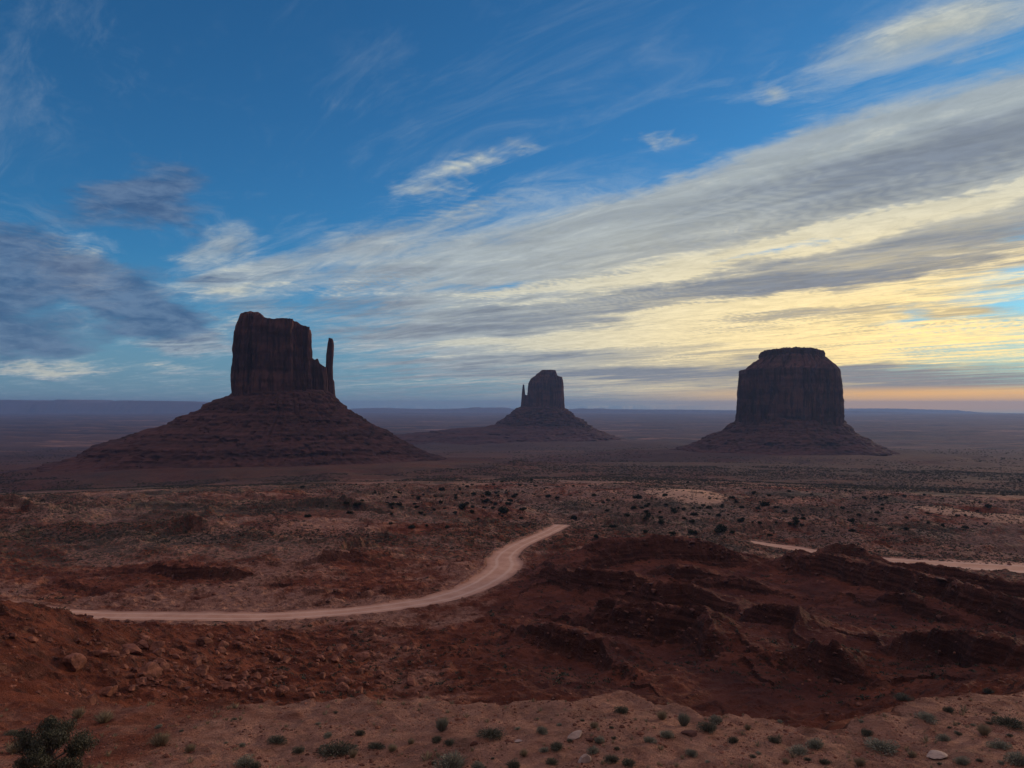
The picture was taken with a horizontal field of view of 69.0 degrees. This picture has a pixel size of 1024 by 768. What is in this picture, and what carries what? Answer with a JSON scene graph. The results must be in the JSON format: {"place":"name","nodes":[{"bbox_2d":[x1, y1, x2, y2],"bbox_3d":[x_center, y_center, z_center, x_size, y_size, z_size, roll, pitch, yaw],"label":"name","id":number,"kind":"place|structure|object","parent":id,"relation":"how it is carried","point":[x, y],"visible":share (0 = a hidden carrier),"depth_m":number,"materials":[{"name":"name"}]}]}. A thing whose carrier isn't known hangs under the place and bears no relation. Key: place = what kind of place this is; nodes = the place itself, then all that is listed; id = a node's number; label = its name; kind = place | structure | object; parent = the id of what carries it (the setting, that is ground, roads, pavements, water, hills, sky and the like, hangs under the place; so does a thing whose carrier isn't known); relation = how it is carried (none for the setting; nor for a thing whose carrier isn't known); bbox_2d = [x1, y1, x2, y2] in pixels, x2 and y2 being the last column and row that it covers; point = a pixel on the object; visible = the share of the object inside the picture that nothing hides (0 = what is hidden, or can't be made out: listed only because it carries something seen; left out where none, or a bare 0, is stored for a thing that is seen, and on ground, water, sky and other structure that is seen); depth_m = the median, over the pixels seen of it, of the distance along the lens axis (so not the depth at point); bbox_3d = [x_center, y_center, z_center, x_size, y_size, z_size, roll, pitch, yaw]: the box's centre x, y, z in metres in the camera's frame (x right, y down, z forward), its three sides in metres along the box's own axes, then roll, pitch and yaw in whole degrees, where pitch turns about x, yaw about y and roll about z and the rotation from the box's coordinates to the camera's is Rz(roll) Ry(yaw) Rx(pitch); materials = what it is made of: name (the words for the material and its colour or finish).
{"place":"outdoors","nodes":[
{"label":"outdoors","id":0,"kind":"place"},
{"bbox_2d":[4,524,569,620],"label":"road","id":1,"kind":"structure","parent":0,"point":[505,562],"depth_m":218.55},
{"bbox_2d":[0,412,1023,767],"bbox_3d":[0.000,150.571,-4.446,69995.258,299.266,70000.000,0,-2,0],"label":"ground","id":2,"kind":"structure","parent":0,"point":[694,692],"depth_m":213.55,"materials":[{"name":"brown soil"}]},
{"bbox_2d":[4,744,21,753],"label":"bunchgrass","id":3,"kind":"object","parent":2,"relation":"on","point":[10,750],"visible":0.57,"depth_m":32.47,"materials":[{"name":"beige plant"}]},
{"bbox_2d":[27,636,37,642],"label":"boulder","id":4,"kind":"object","parent":2,"relation":"on","point":[32,639],"visible":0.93,"depth_m":89.00,"materials":[{"name":"red stone"}]},
{"bbox_2d":[10,715,99,767],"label":"juniper","id":5,"kind":"object","parent":2,"relation":"on","point":[40,753],"visible":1,"depth_m":28.24,"materials":[{"name":"green plant"}]},
{"bbox_2d":[62,653,86,671],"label":"boulder","id":6,"kind":"object","parent":2,"relation":"on","point":[74,662],"visible":0.93,"depth_m":86.23,"materials":[{"name":"red stone"}]},
{"bbox_2d":[71,707,86,717],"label":"bunchgrass","id":7,"kind":"object","parent":2,"relation":"on","point":[78,713],"visible":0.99,"depth_m":37.92,"materials":[{"name":"beige plant"}]},
{"bbox_2d":[86,693,97,704],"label":"boulder","id":8,"kind":"object","parent":2,"relation":"on","point":[92,699],"visible":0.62,"depth_m":70.75,"materials":[{"name":"red stone"}]},
{"bbox_2d":[92,650,110,657],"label":"boulder","id":9,"kind":"object","parent":2,"relation":"on","point":[101,653],"visible":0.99,"depth_m":96.15,"materials":[{"name":"red stone"}]},
{"bbox_2d":[92,709,114,722],"bbox_3d":[-20.247,16.462,37.022,1.171,0.745,1.160,1,-2,-18],"label":"bunchgrass","id":10,"kind":"object","parent":2,"relation":"on","point":[103,718],"visible":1,"depth_m":36.94,"materials":[{"name":"beige plant"}]},
{"bbox_2d":[0,400,207,412],"bbox_3d":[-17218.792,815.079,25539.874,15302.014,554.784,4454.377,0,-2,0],"label":"mesa","id":11,"kind":"structure","parent":2,"relation":"on","point":[65,406],"depth_m":24037.43,"materials":[{"name":"stone"}]},
{"bbox_2d":[98,685,117,695],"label":"boulder","id":12,"kind":"object","parent":2,"relation":"on","point":[109,690],"visible":1,"depth_m":80.63,"materials":[{"name":"red stone"}]},
{"bbox_2d":[109,650,119,656],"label":"boulder","id":13,"kind":"object","parent":2,"relation":"on","point":[114,653],"visible":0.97,"depth_m":97.84,"materials":[{"name":"red stone"}]},
{"bbox_2d":[122,644,141,654],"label":"boulder","id":14,"kind":"object","parent":2,"relation":"on","point":[134,649],"visible":0.69,"depth_m":106.36,"materials":[{"name":"red stone"}]},
{"bbox_2d":[136,639,148,648],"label":"boulder","id":15,"kind":"object","parent":2,"relation":"on","point":[143,643],"visible":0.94,"depth_m":113.82,"materials":[{"name":"red stone"}]},
{"bbox_2d":[138,662,161,676],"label":"boulder","id":16,"kind":"object","parent":2,"relation":"on","point":[151,669],"visible":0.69,"depth_m":95.42,"materials":[{"name":"red stone"}]},
{"bbox_2d":[149,641,164,650],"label":"boulder","id":17,"kind":"object","parent":2,"relation":"on","point":[154,645],"visible":0.89,"depth_m":114.29,"materials":[{"name":"red stone"}]},
{"bbox_2d":[151,648,162,657],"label":"boulder","id":18,"kind":"object","parent":2,"relation":"on","point":[158,652],"visible":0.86,"depth_m":109.33,"materials":[{"name":"red stone"}]},
{"bbox_2d":[148,731,173,746],"bbox_3d":[-15.336,15.443,32.470,1.098,0.660,1.160,-1,-2,25],"label":"bunchgrass","id":19,"kind":"object","parent":2,"relation":"on","point":[161,740],"visible":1,"depth_m":32.40,"materials":[{"name":"beige plant"}]},
{"bbox_2d":[159,662,168,669],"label":"boulder","id":20,"kind":"object","parent":2,"relation":"on","point":[163,665],"visible":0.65,"depth_m":105.34,"materials":[{"name":"red stone"}]},
{"bbox_2d":[183,742,196,752],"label":"bunchgrass","id":21,"kind":"object","parent":2,"relation":"on","point":[191,747],"visible":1,"depth_m":31.59,"materials":[{"name":"beige plant"}]},
{"bbox_2d":[191,656,201,665],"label":"boulder","id":22,"kind":"object","parent":2,"relation":"on","point":[196,661],"visible":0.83,"depth_m":114.44,"materials":[{"name":"red stone"}]},
{"bbox_2d":[200,668,206,678],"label":"boulder","id":23,"kind":"object","parent":2,"relation":"on","point":[203,672],"visible":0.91,"depth_m":107.39,"materials":[{"name":"red stone"}]},
{"bbox_2d":[195,637,213,645],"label":"boulder","id":24,"kind":"object","parent":2,"relation":"on","point":[201,641],"visible":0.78,"depth_m":131.53,"materials":[{"name":"red stone"}]},
{"bbox_2d":[0,311,445,473],"bbox_3d":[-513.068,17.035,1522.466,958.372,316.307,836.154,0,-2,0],"label":"butte","id":25,"kind":"object","parent":2,"relation":"on","point":[281,405],"visible":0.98,"depth_m":1385.52,"materials":[{"name":"stone"}]},
{"bbox_2d":[217,640,228,648],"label":"boulder","id":26,"kind":"object","parent":2,"relation":"on","point":[222,643],"visible":0.7,"depth_m":133.64,"materials":[{"name":"red stone"}]},
{"bbox_2d":[220,682,236,691],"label":"boulder","id":27,"kind":"object","parent":2,"relation":"on","point":[229,686],"visible":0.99,"depth_m":99.62,"materials":[{"name":"red stone"}]},
{"bbox_2d":[233,753,254,767],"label":"sagebrush","id":28,"kind":"object","parent":2,"relation":"on","point":[243,762],"visible":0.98,"depth_m":30.28,"materials":[{"name":"green plant"}]},
{"bbox_2d":[246,760,261,767],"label":"sagebrush","id":29,"kind":"object","parent":2,"relation":"on","point":[254,764],"visible":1,"depth_m":30.08,"materials":[{"name":"green plant"}]},
{"bbox_2d":[267,734,289,744],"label":"sagebrush","id":30,"kind":"object","parent":2,"relation":"on","point":[273,738],"visible":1,"depth_m":33.38,"materials":[{"name":"green plant"}]},
{"bbox_2d":[275,688,283,696],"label":"boulder","id":31,"kind":"object","parent":2,"relation":"on","point":[279,692],"visible":1,"depth_m":102.44,"materials":[{"name":"red stone"}]},
{"bbox_2d":[273,675,287,680],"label":"boulder","id":32,"kind":"object","parent":2,"relation":"on","point":[280,677],"visible":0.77,"depth_m":117.68,"materials":[{"name":"red stone"}]},
{"bbox_2d":[288,685,296,692],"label":"boulder","id":33,"kind":"object","parent":2,"relation":"on","point":[292,688],"visible":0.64,"depth_m":106.62,"materials":[{"name":"red stone"}]},
{"bbox_2d":[291,745,304,753],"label":"sagebrush","id":34,"kind":"object","parent":2,"relation":"on","point":[298,750],"visible":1,"depth_m":32.24,"materials":[{"name":"green plant"}]},
{"bbox_2d":[314,739,358,758],"bbox_3d":[-7.617,15.812,32.337,2.068,0.716,1.594,1,-2,-39],"label":"sagebrush","id":35,"kind":"object","parent":2,"relation":"on","point":[336,748],"visible":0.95,"depth_m":32.29,"materials":[{"name":"green plant"}]},
{"bbox_2d":[336,643,346,651],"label":"boulder","id":36,"kind":"object","parent":2,"relation":"on","point":[340,647],"visible":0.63,"depth_m":160.39,"materials":[{"name":"red stone"}]},
{"bbox_2d":[335,682,348,691],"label":"boulder","id":37,"kind":"object","parent":2,"relation":"on","point":[344,686],"visible":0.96,"depth_m":114.89,"materials":[{"name":"red stone"}]},
{"bbox_2d":[335,676,350,685],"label":"boulder","id":38,"kind":"object","parent":2,"relation":"on","point":[344,679],"visible":0.51,"depth_m":122.28,"materials":[{"name":"red stone"}]},
{"bbox_2d":[348,749,358,757],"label":"bunchgrass","id":39,"kind":"object","parent":2,"relation":"on","point":[351,753],"visible":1,"depth_m":31.73,"materials":[{"name":"beige plant"}]},
{"bbox_2d":[353,729,365,735],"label":"sagebrush","id":40,"kind":"object","parent":2,"relation":"on","point":[358,732],"visible":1,"depth_m":34.24,"materials":[{"name":"green plant"}]},
{"bbox_2d":[354,652,369,660],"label":"boulder","id":41,"kind":"object","parent":2,"relation":"on","point":[362,656],"visible":0.89,"depth_m":145.12,"materials":[{"name":"red stone"}]},
{"bbox_2d":[366,741,385,749],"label":"sagebrush","id":42,"kind":"object","parent":2,"relation":"on","point":[377,745],"visible":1,"depth_m":32.92,"materials":[{"name":"green plant"}]},
{"bbox_2d":[387,743,398,751],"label":"bunchgrass","id":43,"kind":"object","parent":2,"relation":"on","point":[392,748],"visible":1,"depth_m":32.51,"materials":[{"name":"beige plant"}]},
{"bbox_2d":[406,676,415,686],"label":"boulder","id":44,"kind":"object","parent":2,"relation":"on","point":[411,681],"visible":1,"depth_m":125.79,"materials":[{"name":"red stone"}]},
{"bbox_2d":[432,735,441,743],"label":"sagebrush","id":45,"kind":"object","parent":2,"relation":"on","point":[435,739],"visible":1,"depth_m":33.48,"materials":[{"name":"green plant"}]},
{"bbox_2d":[434,717,448,731],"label":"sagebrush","id":46,"kind":"object","parent":2,"relation":"on","point":[441,726],"visible":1,"depth_m":34.71,"materials":[{"name":"green plant"}]},
{"bbox_2d":[443,738,454,745],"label":"sagebrush","id":47,"kind":"object","parent":2,"relation":"on","point":[449,742],"visible":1,"depth_m":33.09,"materials":[{"name":"green plant"}]},
{"bbox_2d":[432,749,467,767],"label":"sagebrush","id":48,"kind":"object","parent":2,"relation":"on","point":[450,761],"visible":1,"depth_m":30.79,"materials":[{"name":"green plant"}]},
{"bbox_2d":[349,407,602,412],"bbox_3d":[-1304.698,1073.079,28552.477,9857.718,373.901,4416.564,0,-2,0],"label":"mesa","id":49,"kind":"structure","parent":2,"relation":"on","point":[488,410],"depth_m":27092.56,"materials":[{"name":"stone"}]},
{"bbox_2d":[471,761,485,767],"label":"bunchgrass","id":50,"kind":"object","parent":2,"relation":"on","point":[477,764],"visible":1,"depth_m":30.47,"materials":[{"name":"green plant"}]},
{"bbox_2d":[476,726,504,740],"bbox_3d":[-0.972,15.776,33.795,1.462,0.533,1.270,-1,-2,35],"label":"sagebrush","id":51,"kind":"object","parent":2,"relation":"on","point":[494,733],"visible":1,"depth_m":33.70,"materials":[{"name":"green plant"}]},
{"bbox_2d":[498,506,508,512],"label":"juniper","id":52,"kind":"object","parent":2,"relation":"on","point":[501,509],"visible":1,"depth_m":482.55,"materials":[{"name":"green plant"}]},
{"bbox_2d":[395,370,625,444],"bbox_3d":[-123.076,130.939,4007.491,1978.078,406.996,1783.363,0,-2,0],"label":"butte","id":53,"kind":"object","parent":2,"relation":"on","point":[542,413],"visible":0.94,"depth_m":3777.36,"materials":[{"name":"stone"}]},
{"bbox_2d":[0,517,1022,716],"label":"rubble","id":54,"kind":"object","parent":2,"relation":"on","point":[858,704],"visible":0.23,"depth_m":141.87,"materials":[{"name":"red stone"}]},
{"bbox_2d":[0,443,1023,708],"bbox_3d":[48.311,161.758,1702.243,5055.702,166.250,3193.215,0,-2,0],"label":"desert scrub","id":55,"kind":"object","parent":2,"relation":"on","point":[830,485],"visible":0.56,"depth_m":563.28,"materials":[{"name":"green plant"}]},
{"bbox_2d":[0,521,1023,721],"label":"scree","id":56,"kind":"structure","parent":2,"relation":"on","point":[692,610],"depth_m":172.29,"materials":[{"name":"stone"}]},
{"bbox_2d":[1,690,1023,767],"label":"pebbles","id":57,"kind":"object","parent":2,"relation":"on","point":[475,743],"visible":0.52,"depth_m":33.84,"materials":[{"name":"red stone"}]},
{"bbox_2d":[505,758,520,767],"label":"sagebrush","id":58,"kind":"object","parent":2,"relation":"on","point":[514,764],"visible":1,"depth_m":30.16,"materials":[{"name":"green plant"}]},
{"bbox_2d":[536,724,547,734],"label":"sagebrush","id":59,"kind":"object","parent":2,"relation":"on","point":[542,730],"visible":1,"depth_m":34.05,"materials":[{"name":"green plant"}]},
{"bbox_2d":[545,757,558,764],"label":"sagebrush","id":60,"kind":"object","parent":2,"relation":"on","point":[550,760],"visible":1,"depth_m":30.61,"materials":[{"name":"green plant"}]},
{"bbox_2d":[549,740,564,751],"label":"sagebrush","id":61,"kind":"object","parent":2,"relation":"on","point":[557,746],"visible":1,"depth_m":31.99,"materials":[{"name":"green plant"}]},
{"bbox_2d":[567,730,581,739],"bbox_3d":[2.832,15.726,33.309,0.814,0.288,0.433,-15,16,-23],"label":"sandstone slab","id":62,"kind":"object","parent":2,"relation":"on","point":[576,734],"depth_m":33.23,"materials":[{"name":"beige stone"}]},
{"bbox_2d":[578,754,590,762],"bbox_3d":[3.038,15.479,30.627,0.502,0.514,0.321,22,4,-21],"label":"sandstone slab","id":63,"kind":"object","parent":2,"relation":"on","point":[585,758],"depth_m":30.55,"materials":[{"name":"beige stone"}]},
{"bbox_2d":[586,745,599,753],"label":"sagebrush","id":64,"kind":"object","parent":2,"relation":"on","point":[593,749],"visible":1,"depth_m":31.44,"materials":[{"name":"green plant"}]},
{"bbox_2d":[593,735,604,743],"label":"sagebrush","id":65,"kind":"object","parent":2,"relation":"on","point":[597,739],"visible":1,"depth_m":32.69,"materials":[{"name":"green plant"}]},
{"bbox_2d":[603,753,619,763],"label":"sagebrush","id":66,"kind":"object","parent":2,"relation":"on","point":[611,758],"visible":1,"depth_m":30.39,"materials":[{"name":"green plant"}]},
{"bbox_2d":[613,705,628,713],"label":"sagebrush","id":67,"kind":"object","parent":2,"relation":"on","point":[621,709],"visible":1,"depth_m":36.84,"materials":[{"name":"green plant"}]},
{"bbox_2d":[621,757,635,767],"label":"sagebrush","id":68,"kind":"object","parent":2,"relation":"on","point":[627,762],"visible":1,"depth_m":30.13,"materials":[{"name":"green plant"}]},
{"bbox_2d":[642,735,656,743],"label":"sagebrush","id":69,"kind":"object","parent":2,"relation":"on","point":[649,739],"visible":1,"depth_m":32.47,"materials":[{"name":"green plant"}]},
{"bbox_2d":[568,408,735,412],"bbox_3d":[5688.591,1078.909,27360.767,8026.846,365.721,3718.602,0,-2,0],"label":"mesa","id":70,"kind":"structure","parent":2,"relation":"on","point":[644,410],"depth_m":26151.51,"materials":[{"name":"stone"}]},
{"bbox_2d":[656,710,668,719],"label":"bunchgrass","id":71,"kind":"object","parent":2,"relation":"on","point":[662,716],"visible":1,"depth_m":36.32,"materials":[{"name":"green plant"}]},
{"bbox_2d":[659,729,674,737],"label":"sagebrush","id":72,"kind":"object","parent":2,"relation":"on","point":[666,734],"visible":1,"depth_m":33.07,"materials":[{"name":"green plant"}]},
{"bbox_2d":[677,710,689,725],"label":"silver bush","id":73,"kind":"object","parent":2,"relation":"on","point":[683,719],"visible":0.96,"depth_m":35.58,"materials":[{"name":"green plant"}]},
{"bbox_2d":[681,730,696,736],"bbox_3d":[8.018,15.908,33.705,0.726,0.366,0.526,0,-2,-6],"label":"boulder","id":74,"kind":"object","parent":2,"relation":"on","point":[691,733],"visible":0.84,"depth_m":33.65,"materials":[{"name":"stone"}]},
{"bbox_2d":[684,748,698,756],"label":"sagebrush","id":75,"kind":"object","parent":2,"relation":"on","point":[691,753],"visible":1,"depth_m":31.48,"materials":[{"name":"green plant"}]},
{"bbox_2d":[696,721,716,733],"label":"sagebrush","id":76,"kind":"object","parent":2,"relation":"on","point":[707,727],"visible":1,"depth_m":34.20,"materials":[{"name":"green plant"}]},
{"bbox_2d":[707,714,722,724],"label":"sagebrush","id":77,"kind":"object","parent":2,"relation":"on","point":[715,719],"visible":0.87,"depth_m":35.86,"materials":[{"name":"green plant"}]},
{"bbox_2d":[714,524,727,532],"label":"juniper","id":78,"kind":"object","parent":2,"relation":"on","point":[720,528],"visible":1,"depth_m":435.50,"materials":[{"name":"green plant"}]},
{"bbox_2d":[727,735,737,743],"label":"sagebrush","id":79,"kind":"object","parent":2,"relation":"on","point":[732,739],"visible":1,"depth_m":32.80,"materials":[{"name":"green plant"}]},
{"bbox_2d":[767,735,781,742],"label":"sagebrush","id":80,"kind":"object","parent":2,"relation":"on","point":[773,739],"visible":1,"depth_m":33.04,"materials":[{"name":"green plant"}]},
{"bbox_2d":[670,347,899,455],"bbox_3d":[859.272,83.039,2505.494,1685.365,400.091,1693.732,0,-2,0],"label":"butte","id":81,"kind":"object","parent":2,"relation":"on","point":[790,400],"visible":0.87,"depth_m":2334.01,"materials":[{"name":"stone"}]},
{"bbox_2d":[786,743,809,756],"bbox_3d":[12.328,15.741,32.111,1.248,0.454,1.126,1,-2,-40],"label":"sagebrush","id":82,"kind":"object","parent":2,"relation":"on","point":[798,750],"visible":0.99,"depth_m":32.05,"materials":[{"name":"green plant"}]},
{"bbox_2d":[805,737,823,748],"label":"sagebrush","id":83,"kind":"object","parent":2,"relation":"on","point":[814,743],"visible":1,"depth_m":32.74,"materials":[{"name":"green plant"}]},
{"bbox_2d":[853,757,866,765],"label":"bunchgrass","id":84,"kind":"object","parent":2,"relation":"on","point":[859,761],"visible":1,"depth_m":30.49,"materials":[{"name":"green plant"}]},
{"bbox_2d":[861,728,873,736],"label":"sagebrush","id":85,"kind":"object","parent":2,"relation":"on","point":[866,732],"visible":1,"depth_m":34.52,"materials":[{"name":"green plant"}]},
{"bbox_2d":[862,737,899,755],"bbox_3d":[16.192,15.772,32.612,1.757,0.608,1.354,-1,-2,29],"label":"sagebrush","id":86,"kind":"object","parent":2,"relation":"on","point":[876,744],"visible":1,"depth_m":32.53,"materials":[{"name":"green plant"}]},
{"bbox_2d":[891,692,913,701],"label":"sagebrush","id":87,"kind":"object","parent":2,"relation":"on","point":[899,696],"visible":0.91,"depth_m":104.35,"materials":[{"name":"green plant"}]},
{"bbox_2d":[844,408,981,412],"bbox_3d":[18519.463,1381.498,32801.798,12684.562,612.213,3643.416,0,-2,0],"label":"mesa","id":88,"kind":"structure","parent":2,"relation":"on","point":[905,410],"depth_m":31664.04,"materials":[{"name":"stone"}]},
{"bbox_2d":[913,711,938,724],"bbox_3d":[19.991,16.018,35.915,1.049,0.471,1.362,1,-2,-30],"label":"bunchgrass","id":89,"kind":"object","parent":2,"relation":"on","point":[927,716],"visible":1,"depth_m":35.85,"materials":[{"name":"green plant"}]},
{"bbox_2d":[926,750,947,759],"bbox_3d":[17.926,15.689,31.421,1.062,0.298,0.664,7,-1,-23],"label":"sandstone slab","id":90,"kind":"object","parent":2,"relation":"on","point":[935,754],"depth_m":31.32,"materials":[{"name":"beige stone"}]},
{"bbox_2d":[935,733,951,740],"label":"sagebrush","id":91,"kind":"object","parent":2,"relation":"on","point":[944,737],"visible":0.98,"depth_m":33.08,"materials":[{"name":"green plant"}]},
{"bbox_2d":[943,706,956,713],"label":"sagebrush","id":92,"kind":"object","parent":2,"relation":"on","point":[948,709],"visible":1,"depth_m":36.96,"materials":[{"name":"green plant"}]},
{"bbox_2d":[952,755,969,765],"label":"sagebrush","id":93,"kind":"object","parent":2,"relation":"on","point":[961,760],"visible":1,"depth_m":30.60,"materials":[{"name":"green plant"}]},
{"bbox_2d":[975,722,991,735],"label":"bunchgrass","id":94,"kind":"object","parent":2,"relation":"on","point":[983,729],"visible":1,"depth_m":33.68,"materials":[{"name":"green plant"}]},
{"bbox_2d":[984,738,1012,750],"bbox_3d":[21.153,15.634,32.337,1.290,0.447,0.995,1,-2,-24],"label":"sagebrush","id":95,"kind":"object","parent":2,"relation":"on","point":[997,745],"visible":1,"depth_m":32.31,"materials":[{"name":"green plant"}]},
{"bbox_2d":[987,715,1023,731],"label":"sagebrush","id":96,"kind":"object","parent":2,"relation":"on","point":[1008,721],"visible":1,"depth_m":35.12,"materials":[{"name":"green plant"}]},
{"bbox_2d":[1002,750,1023,766],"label":"sagebrush","id":97,"kind":"object","parent":2,"relation":"on","point":[1016,758],"visible":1,"depth_m":30.40,"materials":[{"name":"green plant"}]},
{"bbox_2d":[0,692,1023,767],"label":"dry grass","id":98,"kind":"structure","parent":0,"point":[428,756],"depth_m":33.82,"materials":[{"name":"plant"}]},
{"bbox_2d":[0,0,1023,412],"label":"sky","id":99,"kind":"structure","parent":0,"point":[636,202],"materials":[{"name":"blue"}]},
{"bbox_2d":[751,541,1023,572],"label":"road","id":100,"kind":"structure","parent":0,"point":[990,566],"depth_m":351.91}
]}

